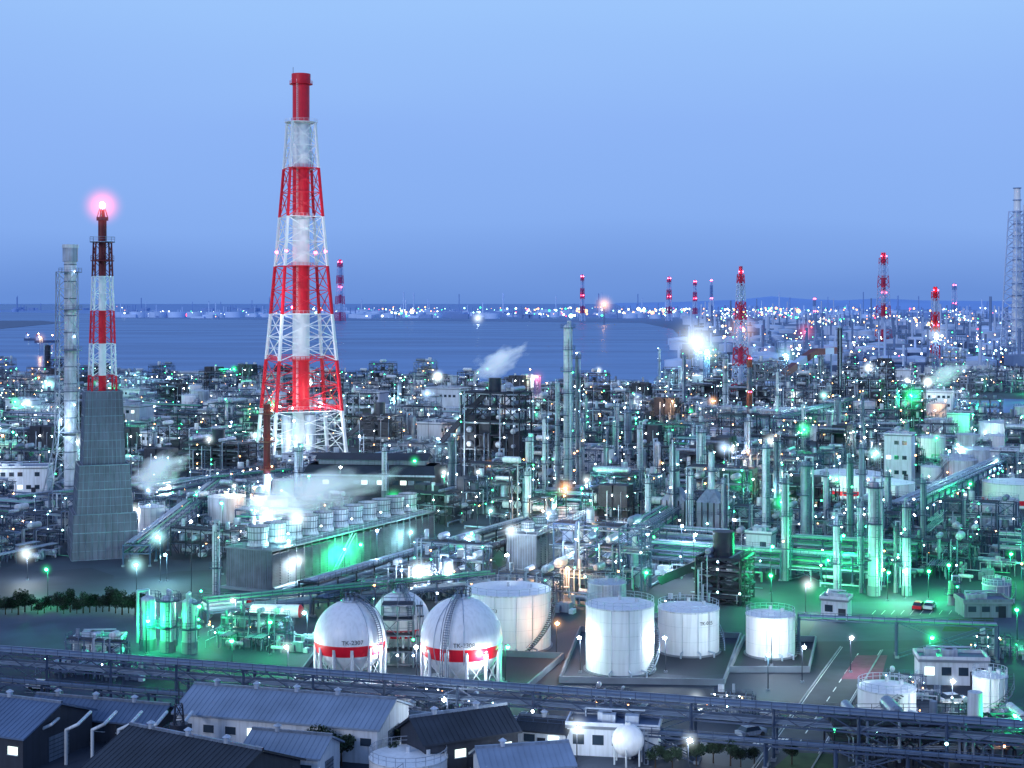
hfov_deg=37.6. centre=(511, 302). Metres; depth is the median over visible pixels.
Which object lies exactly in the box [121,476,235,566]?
pipe rack
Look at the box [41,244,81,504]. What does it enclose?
exhaust stack
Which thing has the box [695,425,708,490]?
distillation column
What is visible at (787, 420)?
process structure
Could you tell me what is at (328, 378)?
process structure
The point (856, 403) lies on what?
tank group
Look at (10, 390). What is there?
distillation unit
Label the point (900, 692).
storage tank
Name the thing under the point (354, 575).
pipe rack
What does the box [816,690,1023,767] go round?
rack
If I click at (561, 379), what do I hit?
process structure
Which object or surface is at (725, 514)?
distillation column
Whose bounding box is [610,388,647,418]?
process structure
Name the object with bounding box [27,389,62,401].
pipe rack
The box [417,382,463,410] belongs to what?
process structure
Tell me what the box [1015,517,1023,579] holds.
process structure
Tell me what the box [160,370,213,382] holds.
plant building
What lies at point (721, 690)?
pump and pipe yard
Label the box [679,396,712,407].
plant building
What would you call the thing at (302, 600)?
pipe rack
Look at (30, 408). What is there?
tank group
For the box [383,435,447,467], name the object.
process structure
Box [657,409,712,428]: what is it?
pump and pipe yard
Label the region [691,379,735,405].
process structure
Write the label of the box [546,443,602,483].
process structure
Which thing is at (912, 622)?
pipe rack
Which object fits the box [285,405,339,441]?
process structure
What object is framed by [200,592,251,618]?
horizontal gas tank
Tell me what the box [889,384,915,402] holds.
process structure
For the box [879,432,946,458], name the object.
tank group
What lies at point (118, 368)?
pump and pipe yard
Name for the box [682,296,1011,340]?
waterfront refinery
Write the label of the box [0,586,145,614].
tree belt
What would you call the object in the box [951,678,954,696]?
street lamp
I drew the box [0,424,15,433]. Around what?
plant building
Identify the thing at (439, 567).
distillation unit
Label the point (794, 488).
process structure
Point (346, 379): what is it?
distillation unit
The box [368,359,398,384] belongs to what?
process structure
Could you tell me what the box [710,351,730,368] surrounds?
process structure
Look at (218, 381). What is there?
process structure
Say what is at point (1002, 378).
tank group
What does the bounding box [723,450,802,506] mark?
distillation unit
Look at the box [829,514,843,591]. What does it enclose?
distillation column
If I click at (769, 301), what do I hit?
hills
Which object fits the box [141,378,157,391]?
storage tank
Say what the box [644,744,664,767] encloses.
broadleaf tree
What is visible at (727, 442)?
process structure
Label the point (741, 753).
broadleaf tree
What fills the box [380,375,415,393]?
distillation unit
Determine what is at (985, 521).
process structure
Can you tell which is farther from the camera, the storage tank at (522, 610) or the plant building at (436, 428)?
the plant building at (436, 428)
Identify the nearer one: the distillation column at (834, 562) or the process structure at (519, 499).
the distillation column at (834, 562)
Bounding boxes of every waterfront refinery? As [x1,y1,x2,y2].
[664,311,1023,372]
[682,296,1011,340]
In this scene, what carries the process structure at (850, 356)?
on the ground at (190, 572)
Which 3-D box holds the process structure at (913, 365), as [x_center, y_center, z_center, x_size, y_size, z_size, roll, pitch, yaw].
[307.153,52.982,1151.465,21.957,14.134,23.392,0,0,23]
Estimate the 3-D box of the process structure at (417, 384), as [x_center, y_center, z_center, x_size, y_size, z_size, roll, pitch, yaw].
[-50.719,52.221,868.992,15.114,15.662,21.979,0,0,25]
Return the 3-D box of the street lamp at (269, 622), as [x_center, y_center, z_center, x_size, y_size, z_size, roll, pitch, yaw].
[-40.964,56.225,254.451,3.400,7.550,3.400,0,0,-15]
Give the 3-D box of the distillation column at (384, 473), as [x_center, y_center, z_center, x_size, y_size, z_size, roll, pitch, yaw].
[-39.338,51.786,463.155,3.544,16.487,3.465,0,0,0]
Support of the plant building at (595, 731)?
on the ground at (190, 572)
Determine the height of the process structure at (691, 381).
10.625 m
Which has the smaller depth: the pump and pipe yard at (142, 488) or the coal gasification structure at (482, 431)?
the pump and pipe yard at (142, 488)
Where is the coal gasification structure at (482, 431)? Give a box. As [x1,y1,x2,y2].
[440,378,531,475]
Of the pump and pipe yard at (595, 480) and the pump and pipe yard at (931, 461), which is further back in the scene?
the pump and pipe yard at (931, 461)
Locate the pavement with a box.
[841,655,886,678]
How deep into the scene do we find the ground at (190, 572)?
299.30 m
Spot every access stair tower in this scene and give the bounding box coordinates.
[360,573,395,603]
[381,594,423,667]
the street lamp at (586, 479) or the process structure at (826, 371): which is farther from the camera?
the process structure at (826, 371)
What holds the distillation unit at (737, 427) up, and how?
on the ground at (190, 572)
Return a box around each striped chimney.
[334,259,345,320]
[579,274,584,320]
[666,276,671,320]
[692,280,697,318]
[710,279,712,315]
[731,266,748,399]
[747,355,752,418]
[812,298,815,324]
[875,253,891,341]
[930,287,939,358]
[950,283,957,323]
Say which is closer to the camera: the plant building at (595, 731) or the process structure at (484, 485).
the plant building at (595, 731)
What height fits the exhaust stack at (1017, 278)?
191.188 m
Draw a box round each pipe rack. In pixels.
[0,495,43,523]
[0,645,1023,767]
[0,675,1023,767]
[4,410,63,425]
[7,467,291,516]
[11,427,76,440]
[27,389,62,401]
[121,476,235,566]
[125,455,176,477]
[143,401,207,421]
[144,474,226,505]
[167,412,202,429]
[180,373,205,382]
[192,423,249,440]
[199,569,496,626]
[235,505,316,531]
[298,515,532,608]
[311,538,505,616]
[348,422,404,446]
[375,448,406,452]
[436,408,485,418]
[502,488,605,509]
[531,386,582,396]
[536,383,554,392]
[561,479,601,507]
[586,494,700,586]
[612,522,729,555]
[632,477,685,493]
[636,457,668,471]
[642,387,687,398]
[651,383,686,392]
[651,536,789,581]
[663,367,699,371]
[670,435,752,445]
[691,434,761,452]
[742,382,914,433]
[759,547,890,586]
[792,530,920,573]
[797,612,999,662]
[817,420,899,440]
[892,453,1023,534]
[913,381,952,389]
[916,398,936,402]
[916,433,957,449]
[943,368,985,378]
[998,531,1020,556]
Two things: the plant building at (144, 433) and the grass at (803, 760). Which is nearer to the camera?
the grass at (803, 760)
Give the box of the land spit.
[0,321,62,328]
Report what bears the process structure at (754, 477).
on the ground at (190, 572)
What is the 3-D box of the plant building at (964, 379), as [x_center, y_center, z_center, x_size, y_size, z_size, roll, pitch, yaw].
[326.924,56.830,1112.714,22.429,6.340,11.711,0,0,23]
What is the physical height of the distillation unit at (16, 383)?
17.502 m
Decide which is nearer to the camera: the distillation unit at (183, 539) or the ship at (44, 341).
the distillation unit at (183, 539)
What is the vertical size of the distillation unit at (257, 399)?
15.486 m
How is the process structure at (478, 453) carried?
on the ground at (190, 572)
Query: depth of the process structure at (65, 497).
406.24 m
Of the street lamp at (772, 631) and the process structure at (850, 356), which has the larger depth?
the process structure at (850, 356)
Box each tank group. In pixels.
[3,405,56,423]
[4,398,51,415]
[24,374,53,381]
[30,380,62,396]
[173,393,207,411]
[180,388,225,402]
[188,383,213,397]
[190,490,287,523]
[241,379,283,389]
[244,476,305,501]
[249,388,271,403]
[251,390,286,403]
[310,393,338,411]
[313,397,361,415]
[428,405,459,418]
[532,394,563,413]
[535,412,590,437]
[623,391,641,405]
[662,373,702,387]
[699,403,740,421]
[732,406,786,421]
[752,405,794,419]
[761,383,798,401]
[783,424,825,440]
[789,407,847,424]
[822,397,880,420]
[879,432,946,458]
[901,401,948,417]
[904,365,940,379]
[953,430,1010,446]
[958,364,986,373]
[988,371,1015,384]
[1013,404,1023,419]
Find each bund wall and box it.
[293,650,563,696]
[559,626,741,685]
[728,635,816,672]
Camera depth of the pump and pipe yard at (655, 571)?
338.52 m
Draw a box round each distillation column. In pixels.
[44,343,50,368]
[135,588,160,651]
[155,589,180,653]
[177,590,202,654]
[208,519,221,595]
[292,443,304,493]
[379,444,389,496]
[445,433,457,500]
[522,433,535,496]
[552,379,562,501]
[561,320,574,496]
[572,352,580,486]
[574,416,587,483]
[601,440,611,479]
[622,406,633,464]
[634,421,644,496]
[642,474,654,545]
[666,440,678,538]
[680,353,687,408]
[684,467,696,546]
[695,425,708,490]
[717,474,729,528]
[721,354,728,404]
[741,414,753,491]
[758,439,773,527]
[770,433,781,525]
[777,473,792,580]
[797,456,814,547]
[820,467,829,532]
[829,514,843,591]
[836,326,843,397]
[843,453,856,548]
[855,440,867,513]
[855,497,867,592]
[863,476,883,596]
[881,467,892,537]
[889,521,901,592]
[897,496,915,596]
[916,474,929,546]
[944,575,960,605]
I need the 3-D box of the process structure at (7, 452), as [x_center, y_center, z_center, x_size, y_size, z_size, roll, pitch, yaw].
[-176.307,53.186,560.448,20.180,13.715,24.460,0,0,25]
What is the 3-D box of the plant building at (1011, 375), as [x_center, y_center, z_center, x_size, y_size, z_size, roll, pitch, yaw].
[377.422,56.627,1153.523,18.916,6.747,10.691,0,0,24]
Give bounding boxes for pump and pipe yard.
[0,429,14,441]
[0,477,39,503]
[0,508,56,543]
[0,527,68,563]
[35,629,207,681]
[53,479,63,489]
[68,483,176,520]
[114,367,133,375]
[125,446,135,453]
[165,376,202,387]
[165,490,246,523]
[166,479,283,510]
[188,374,213,388]
[205,605,313,652]
[208,610,252,635]
[231,460,290,484]
[243,439,281,461]
[270,459,305,482]
[287,446,343,469]
[339,368,356,380]
[408,683,471,710]
[416,415,459,431]
[467,691,528,717]
[471,562,639,613]
[532,390,554,405]
[560,474,655,496]
[565,528,685,574]
[576,681,650,709]
[610,445,636,468]
[650,448,689,475]
[654,593,719,617]
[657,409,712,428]
[664,384,702,396]
[701,684,785,719]
[712,407,761,432]
[756,505,822,533]
[783,407,825,432]
[831,493,946,538]
[882,666,941,700]
[883,486,968,533]
[884,529,1016,581]
[915,417,960,449]
[916,370,962,387]
[916,444,939,465]
[919,695,967,715]
[923,522,1015,561]
[945,437,991,453]
[956,406,987,429]
[971,628,1023,659]
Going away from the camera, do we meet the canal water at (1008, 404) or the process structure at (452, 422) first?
the process structure at (452, 422)
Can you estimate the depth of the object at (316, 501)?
396.08 m
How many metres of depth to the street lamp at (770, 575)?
298.56 m
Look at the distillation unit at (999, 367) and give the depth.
1188.10 m
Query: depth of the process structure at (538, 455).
472.21 m
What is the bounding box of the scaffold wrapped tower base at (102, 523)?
[67,389,138,560]
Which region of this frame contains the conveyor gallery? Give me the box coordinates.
[763,347,842,384]
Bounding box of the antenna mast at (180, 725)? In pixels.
[170,681,187,731]
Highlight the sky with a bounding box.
[0,0,1023,303]
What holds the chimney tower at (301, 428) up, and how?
on the ground at (190, 572)
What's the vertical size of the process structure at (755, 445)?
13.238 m
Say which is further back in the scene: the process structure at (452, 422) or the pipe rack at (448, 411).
the pipe rack at (448, 411)
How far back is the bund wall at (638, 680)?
236.33 m
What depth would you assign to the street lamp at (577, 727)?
192.08 m
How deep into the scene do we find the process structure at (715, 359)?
1184.37 m
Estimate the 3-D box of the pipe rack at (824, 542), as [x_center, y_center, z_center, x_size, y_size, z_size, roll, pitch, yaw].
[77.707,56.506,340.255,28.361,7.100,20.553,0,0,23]
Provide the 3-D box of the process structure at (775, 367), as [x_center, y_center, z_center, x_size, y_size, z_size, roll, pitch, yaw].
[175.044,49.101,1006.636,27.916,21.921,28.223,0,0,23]
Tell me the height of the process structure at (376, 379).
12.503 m
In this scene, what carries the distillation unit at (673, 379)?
on the ground at (190, 572)
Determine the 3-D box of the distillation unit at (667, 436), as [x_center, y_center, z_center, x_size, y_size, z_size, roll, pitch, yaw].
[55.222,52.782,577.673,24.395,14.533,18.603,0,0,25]
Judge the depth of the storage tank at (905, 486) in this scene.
446.51 m
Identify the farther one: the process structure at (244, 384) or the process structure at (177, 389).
the process structure at (244, 384)
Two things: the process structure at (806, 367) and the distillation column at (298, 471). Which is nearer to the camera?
the distillation column at (298, 471)
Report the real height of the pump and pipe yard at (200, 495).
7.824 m
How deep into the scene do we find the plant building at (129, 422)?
678.98 m
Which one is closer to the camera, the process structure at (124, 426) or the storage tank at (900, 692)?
the storage tank at (900, 692)
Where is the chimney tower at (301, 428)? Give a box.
[254,73,350,458]
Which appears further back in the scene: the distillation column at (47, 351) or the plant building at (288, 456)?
the distillation column at (47, 351)
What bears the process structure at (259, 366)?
on the ground at (190, 572)
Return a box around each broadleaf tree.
[305,724,335,736]
[334,734,355,765]
[388,742,396,747]
[394,723,400,739]
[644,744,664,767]
[662,746,682,767]
[686,743,706,765]
[706,742,723,762]
[720,738,739,765]
[733,747,748,767]
[747,746,760,763]
[782,745,798,764]
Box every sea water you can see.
[0,304,112,309]
[0,312,677,385]
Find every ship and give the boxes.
[24,333,43,340]
[34,334,58,342]
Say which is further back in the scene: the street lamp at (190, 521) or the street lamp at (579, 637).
the street lamp at (190, 521)
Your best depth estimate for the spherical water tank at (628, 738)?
194.18 m
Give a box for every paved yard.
[0,610,224,658]
[809,601,1023,641]
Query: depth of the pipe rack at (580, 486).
436.82 m
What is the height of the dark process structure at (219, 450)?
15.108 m
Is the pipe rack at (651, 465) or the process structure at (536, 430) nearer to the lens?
the pipe rack at (651, 465)
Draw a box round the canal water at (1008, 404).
[953,398,1023,412]
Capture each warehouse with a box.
[0,689,97,767]
[34,688,173,742]
[81,720,305,767]
[171,678,413,763]
[395,700,522,767]
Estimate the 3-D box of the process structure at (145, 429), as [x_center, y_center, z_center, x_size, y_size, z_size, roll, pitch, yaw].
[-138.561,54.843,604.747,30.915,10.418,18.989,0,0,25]
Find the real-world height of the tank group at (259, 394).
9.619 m
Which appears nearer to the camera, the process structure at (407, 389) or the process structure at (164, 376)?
the process structure at (407, 389)
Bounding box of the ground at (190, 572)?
[0,304,1023,767]
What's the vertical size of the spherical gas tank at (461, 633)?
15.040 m
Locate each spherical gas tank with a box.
[310,590,386,683]
[374,581,428,666]
[417,586,505,690]
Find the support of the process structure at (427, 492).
on the ground at (190, 572)
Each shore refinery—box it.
[12,296,336,311]
[111,302,280,317]
[284,292,1011,318]
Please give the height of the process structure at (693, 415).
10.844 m
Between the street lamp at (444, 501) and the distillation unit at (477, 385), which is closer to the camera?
the street lamp at (444, 501)
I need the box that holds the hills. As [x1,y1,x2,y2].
[615,296,1022,309]
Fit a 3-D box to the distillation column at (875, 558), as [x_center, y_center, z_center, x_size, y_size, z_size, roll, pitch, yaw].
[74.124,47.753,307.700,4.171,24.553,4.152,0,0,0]
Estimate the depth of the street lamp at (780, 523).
333.01 m
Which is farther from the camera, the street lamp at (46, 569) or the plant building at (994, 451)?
the plant building at (994, 451)
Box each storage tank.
[121,378,140,387]
[138,500,167,532]
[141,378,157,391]
[208,396,234,407]
[368,736,447,767]
[465,574,556,651]
[584,590,659,676]
[587,572,626,599]
[656,595,724,658]
[744,602,800,660]
[811,465,883,499]
[855,672,918,711]
[866,475,917,501]
[911,463,974,486]
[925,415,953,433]
[938,450,989,483]
[952,444,992,466]
[971,663,1014,715]
[978,418,1017,436]
[982,474,1023,509]
[982,574,1016,602]
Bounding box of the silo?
[499,382,517,426]
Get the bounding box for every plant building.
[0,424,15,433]
[0,440,26,448]
[0,461,53,494]
[5,396,44,410]
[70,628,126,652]
[120,387,149,399]
[123,399,140,403]
[123,402,153,420]
[126,421,171,427]
[140,429,181,445]
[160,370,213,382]
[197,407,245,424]
[269,372,292,387]
[282,450,315,463]
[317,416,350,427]
[348,402,373,412]
[351,389,389,403]
[385,403,403,414]
[416,417,454,448]
[425,385,469,414]
[434,374,458,383]
[521,373,541,390]
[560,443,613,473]
[565,707,662,758]
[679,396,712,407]
[686,427,733,435]
[745,525,776,552]
[819,589,852,620]
[857,368,886,376]
[867,420,909,431]
[883,429,915,479]
[895,367,914,381]
[913,645,989,685]
[923,389,953,409]
[926,480,974,497]
[947,409,973,432]
[953,375,968,383]
[953,590,1012,617]
[990,446,1023,477]
[993,372,1016,377]
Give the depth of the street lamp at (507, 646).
236.92 m
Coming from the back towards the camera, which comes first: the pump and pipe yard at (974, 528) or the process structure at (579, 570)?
the pump and pipe yard at (974, 528)
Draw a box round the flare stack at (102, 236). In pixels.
[87,202,117,390]
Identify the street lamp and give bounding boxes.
[25,552,28,579]
[45,568,47,595]
[135,563,136,591]
[145,619,149,653]
[156,535,161,582]
[164,553,167,580]
[189,520,192,597]
[220,502,223,574]
[230,638,233,674]
[268,620,271,655]
[284,644,288,678]
[295,517,298,593]
[297,558,301,586]
[302,611,308,644]
[340,466,341,497]
[414,644,417,675]
[442,475,444,531]
[442,697,447,709]
[477,471,478,528]
[484,653,488,688]
[504,644,509,681]
[510,529,511,561]
[548,512,550,563]
[555,621,558,651]
[564,487,566,518]
[564,566,568,594]
[575,538,578,584]
[576,724,579,767]
[577,635,581,672]
[585,478,587,510]
[663,635,666,672]
[687,736,692,767]
[692,533,696,578]
[766,652,769,690]
[769,545,773,593]
[769,574,771,603]
[770,629,773,665]
[780,501,780,546]
[800,644,805,682]
[804,583,809,613]
[849,635,853,672]
[886,571,889,600]
[903,569,905,598]
[927,569,929,599]
[948,450,950,503]
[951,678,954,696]
[1010,552,1011,580]
[1011,712,1015,757]
[1015,608,1018,641]
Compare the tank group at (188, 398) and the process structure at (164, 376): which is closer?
the tank group at (188, 398)
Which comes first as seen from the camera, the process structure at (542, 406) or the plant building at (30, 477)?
the plant building at (30, 477)
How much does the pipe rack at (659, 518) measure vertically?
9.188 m
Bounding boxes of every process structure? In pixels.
[0,356,16,382]
[0,371,26,395]
[0,421,63,470]
[0,431,63,460]
[7,415,57,437]
[8,488,72,527]
[19,366,50,382]
[20,505,68,548]
[30,375,77,406]
[48,356,63,377]
[56,381,106,424]
[57,396,81,440]
[63,363,87,387]
[77,414,140,450]
[81,362,114,382]
[89,374,124,388]
[113,368,147,385]
[123,392,161,406]
[124,426,157,468]
[128,416,175,439]
[130,444,189,493]
[140,420,191,463]
[142,424,204,434]
[143,380,169,397]
[143,398,172,415]
[147,361,178,378]
[151,378,184,401]
[157,370,180,378]
[157,382,199,406]
[172,465,244,493]
[175,423,226,458]
[178,428,256,471]
[183,380,199,384]
[199,365,227,390]
[206,397,249,427]
[209,371,240,399]
[215,383,255,406]
[220,370,252,387]
[230,362,262,381]
[233,362,267,379]
[233,404,262,440]
[241,415,280,450]
[249,372,286,392]
[271,364,292,372]
[279,392,319,416]
[283,376,292,391]
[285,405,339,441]
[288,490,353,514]
[310,368,344,401]
[310,369,324,391]
[331,387,377,437]
[332,385,368,401]
[342,402,401,452]
[344,383,367,398]
[353,377,395,390]
[355,368,380,388]
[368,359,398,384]
[379,375,420,409]
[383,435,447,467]
[388,380,416,401]
[404,388,442,425]
[405,379,429,404]
[406,482,472,526]
[409,368,433,388]
[414,357,451,388]
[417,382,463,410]
[443,419,478,457]
[456,368,488,389]
[457,411,517,464]
[463,467,505,515]
[464,456,565,528]
[499,385,527,404]
[501,373,530,398]
[512,425,553,454]
[521,392,563,437]
[534,435,574,487]
[541,425,605,444]
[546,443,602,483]
[546,509,659,594]
[551,379,591,406]
[558,377,595,396]
[572,382,610,430]
[579,368,611,403]
[582,480,642,534]
[589,462,662,518]
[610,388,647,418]
[615,421,669,461]
[619,408,660,439]
[622,381,656,399]
[625,467,668,512]
[641,394,685,434]
[657,530,762,606]
[658,394,703,409]
[667,413,711,445]
[675,441,714,488]
[682,413,754,434]
[684,460,761,527]
[686,379,722,395]
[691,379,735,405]
[693,433,738,484]
[702,374,742,403]
[703,345,729,371]
[706,463,761,519]
[707,369,730,390]
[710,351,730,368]
[728,382,768,406]
[729,441,803,468]
[729,497,799,546]
[730,439,761,466]
[731,369,758,399]
[743,385,774,406]
[745,362,765,384]
[753,356,793,404]
[760,360,788,382]
[767,382,819,408]
[770,415,811,450]
[781,446,826,471]
[786,474,845,520]
[793,363,807,378]
[794,370,833,406]
[807,362,829,378]
[815,444,865,468]
[816,422,874,468]
[824,399,851,420]
[832,361,860,383]
[833,373,862,402]
[833,410,877,440]
[836,372,874,390]
[842,376,864,390]
[844,352,867,368]
[844,373,894,414]
[852,403,899,431]
[867,377,898,408]
[868,426,921,472]
[869,363,896,385]
[870,357,894,374]
[878,375,913,381]
[883,383,926,427]
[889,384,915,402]
[894,378,945,389]
[905,362,926,380]
[918,386,968,405]
[925,359,936,366]
[925,373,955,389]
[926,353,942,364]
[940,491,1019,545]
[941,347,965,375]
[966,365,999,389]
[970,496,1005,529]
[972,374,1001,391]
[973,367,1007,386]
[988,492,1022,526]
[995,444,1023,478]
[1004,409,1023,445]
[1005,370,1023,391]
[1005,421,1023,447]
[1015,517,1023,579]
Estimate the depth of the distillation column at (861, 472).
402.97 m
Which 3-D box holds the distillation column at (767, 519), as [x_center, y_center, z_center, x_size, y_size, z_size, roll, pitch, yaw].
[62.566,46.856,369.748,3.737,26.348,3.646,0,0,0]
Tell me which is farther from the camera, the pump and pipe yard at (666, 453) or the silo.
the silo
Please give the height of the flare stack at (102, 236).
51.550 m
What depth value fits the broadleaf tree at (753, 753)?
194.90 m
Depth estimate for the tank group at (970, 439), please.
592.06 m
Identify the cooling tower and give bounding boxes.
[220,492,435,591]
[501,500,592,570]
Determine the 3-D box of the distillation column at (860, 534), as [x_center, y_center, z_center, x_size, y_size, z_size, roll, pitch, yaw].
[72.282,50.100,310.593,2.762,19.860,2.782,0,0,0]
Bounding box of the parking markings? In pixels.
[753,610,951,743]
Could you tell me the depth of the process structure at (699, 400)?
803.26 m
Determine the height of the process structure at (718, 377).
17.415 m
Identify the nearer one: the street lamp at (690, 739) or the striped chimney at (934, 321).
the street lamp at (690, 739)
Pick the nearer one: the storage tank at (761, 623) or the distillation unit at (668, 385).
the storage tank at (761, 623)
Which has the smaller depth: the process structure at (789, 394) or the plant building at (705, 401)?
the process structure at (789, 394)
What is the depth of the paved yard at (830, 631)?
278.04 m
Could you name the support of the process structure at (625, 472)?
on the ground at (190, 572)
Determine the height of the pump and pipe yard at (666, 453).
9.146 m
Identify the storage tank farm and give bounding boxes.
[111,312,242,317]
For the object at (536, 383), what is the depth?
839.97 m
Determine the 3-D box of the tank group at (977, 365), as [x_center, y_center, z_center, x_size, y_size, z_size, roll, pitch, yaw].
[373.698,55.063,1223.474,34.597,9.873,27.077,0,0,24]
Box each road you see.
[0,682,180,705]
[752,646,882,767]
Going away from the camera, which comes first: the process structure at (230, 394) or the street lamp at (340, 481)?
the street lamp at (340, 481)
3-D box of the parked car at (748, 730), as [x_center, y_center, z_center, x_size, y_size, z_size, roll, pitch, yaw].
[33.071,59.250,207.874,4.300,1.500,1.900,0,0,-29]
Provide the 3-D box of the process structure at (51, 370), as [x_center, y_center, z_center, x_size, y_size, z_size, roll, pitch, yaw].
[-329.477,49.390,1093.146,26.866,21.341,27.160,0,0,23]
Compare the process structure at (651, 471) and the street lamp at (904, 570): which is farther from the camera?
the process structure at (651, 471)
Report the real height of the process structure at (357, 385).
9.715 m
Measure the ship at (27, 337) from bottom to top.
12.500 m
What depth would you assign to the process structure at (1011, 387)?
1004.50 m
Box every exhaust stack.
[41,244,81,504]
[1000,187,1023,354]
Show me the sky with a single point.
(471, 151)
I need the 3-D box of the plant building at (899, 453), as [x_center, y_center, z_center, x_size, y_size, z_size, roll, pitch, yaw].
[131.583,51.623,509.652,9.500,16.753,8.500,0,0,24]
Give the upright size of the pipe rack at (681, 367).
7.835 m
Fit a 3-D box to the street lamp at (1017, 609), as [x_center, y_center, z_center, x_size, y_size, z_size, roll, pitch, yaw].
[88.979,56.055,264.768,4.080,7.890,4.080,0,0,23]
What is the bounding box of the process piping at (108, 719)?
[43,710,193,764]
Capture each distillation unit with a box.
[0,368,26,386]
[0,371,41,397]
[0,384,34,405]
[0,405,13,423]
[0,442,63,481]
[38,386,81,420]
[106,371,152,396]
[166,398,238,436]
[170,508,262,558]
[235,390,285,413]
[269,377,325,402]
[325,369,353,386]
[377,399,444,438]
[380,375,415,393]
[382,371,414,385]
[385,529,495,599]
[408,435,459,462]
[429,375,460,385]
[458,382,488,403]
[466,416,554,504]
[469,387,498,410]
[572,401,645,443]
[583,393,632,454]
[602,370,648,394]
[609,400,684,487]
[613,395,658,415]
[621,419,690,457]
[652,376,688,396]
[654,348,692,392]
[671,395,719,423]
[678,442,690,459]
[710,363,736,379]
[714,369,786,452]
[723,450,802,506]
[751,402,811,466]
[786,374,828,386]
[793,362,843,406]
[809,354,832,386]
[812,499,901,552]
[818,395,882,460]
[848,423,881,451]
[928,366,960,384]
[952,393,1003,419]
[984,359,1022,377]
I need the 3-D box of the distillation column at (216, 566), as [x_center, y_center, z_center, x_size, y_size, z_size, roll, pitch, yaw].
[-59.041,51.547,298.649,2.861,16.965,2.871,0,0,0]
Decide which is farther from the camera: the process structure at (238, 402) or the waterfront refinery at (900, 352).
the waterfront refinery at (900, 352)
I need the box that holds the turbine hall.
[301,452,443,495]
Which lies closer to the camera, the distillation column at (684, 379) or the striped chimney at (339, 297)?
the distillation column at (684, 379)
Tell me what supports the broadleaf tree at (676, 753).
on the ground at (190, 572)
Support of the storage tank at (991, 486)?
on the ground at (190, 572)
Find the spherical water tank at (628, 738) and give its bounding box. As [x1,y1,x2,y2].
[612,721,647,767]
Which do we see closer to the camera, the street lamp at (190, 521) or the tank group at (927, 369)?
the street lamp at (190, 521)
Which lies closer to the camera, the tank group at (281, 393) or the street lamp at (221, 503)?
the street lamp at (221, 503)
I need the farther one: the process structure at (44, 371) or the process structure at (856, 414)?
the process structure at (44, 371)
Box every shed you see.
[243,723,344,767]
[468,738,577,767]
[517,709,573,741]
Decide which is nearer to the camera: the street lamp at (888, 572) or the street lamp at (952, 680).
the street lamp at (952, 680)
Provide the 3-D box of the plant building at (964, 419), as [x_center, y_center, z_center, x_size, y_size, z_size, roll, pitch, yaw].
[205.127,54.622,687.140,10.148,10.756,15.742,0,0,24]
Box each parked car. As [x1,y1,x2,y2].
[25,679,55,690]
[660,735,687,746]
[735,725,766,736]
[912,600,923,610]
[923,600,935,610]
[936,692,963,701]
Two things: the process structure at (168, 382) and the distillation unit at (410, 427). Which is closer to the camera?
the distillation unit at (410, 427)
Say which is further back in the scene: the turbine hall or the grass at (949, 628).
the turbine hall
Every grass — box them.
[774,753,838,767]
[943,618,993,630]
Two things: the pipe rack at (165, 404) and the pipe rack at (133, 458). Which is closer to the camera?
the pipe rack at (133, 458)
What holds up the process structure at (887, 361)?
on the ground at (190, 572)
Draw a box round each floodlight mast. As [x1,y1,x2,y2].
[39,337,42,354]
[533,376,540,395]
[603,304,604,323]
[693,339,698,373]
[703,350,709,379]
[743,328,744,381]
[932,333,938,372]
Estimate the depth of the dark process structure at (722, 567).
299.50 m
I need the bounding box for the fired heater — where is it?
[655,450,743,540]
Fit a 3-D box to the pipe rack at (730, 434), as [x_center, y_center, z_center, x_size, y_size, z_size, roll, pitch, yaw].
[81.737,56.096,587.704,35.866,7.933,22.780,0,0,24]
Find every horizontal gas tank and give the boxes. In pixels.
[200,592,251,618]
[250,598,303,625]
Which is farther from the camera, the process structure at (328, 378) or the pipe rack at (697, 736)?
the process structure at (328, 378)
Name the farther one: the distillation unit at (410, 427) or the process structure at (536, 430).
the distillation unit at (410, 427)
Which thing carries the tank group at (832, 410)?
on the ground at (190, 572)
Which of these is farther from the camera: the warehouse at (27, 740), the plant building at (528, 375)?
the plant building at (528, 375)
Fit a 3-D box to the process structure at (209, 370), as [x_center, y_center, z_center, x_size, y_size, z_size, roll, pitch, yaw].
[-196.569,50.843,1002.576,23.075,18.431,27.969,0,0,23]
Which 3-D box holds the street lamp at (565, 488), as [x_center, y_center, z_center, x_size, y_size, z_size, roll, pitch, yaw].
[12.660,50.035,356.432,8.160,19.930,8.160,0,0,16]
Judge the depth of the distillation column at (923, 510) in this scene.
368.94 m
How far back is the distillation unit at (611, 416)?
630.19 m
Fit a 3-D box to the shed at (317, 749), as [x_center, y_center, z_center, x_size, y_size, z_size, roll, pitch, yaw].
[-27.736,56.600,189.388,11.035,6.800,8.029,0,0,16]
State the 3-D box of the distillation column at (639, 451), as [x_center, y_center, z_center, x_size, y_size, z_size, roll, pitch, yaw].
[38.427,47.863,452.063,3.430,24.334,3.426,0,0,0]
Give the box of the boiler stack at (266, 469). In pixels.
[259,404,274,492]
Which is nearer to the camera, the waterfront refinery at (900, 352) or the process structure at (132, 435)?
the process structure at (132, 435)
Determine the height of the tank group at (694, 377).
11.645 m

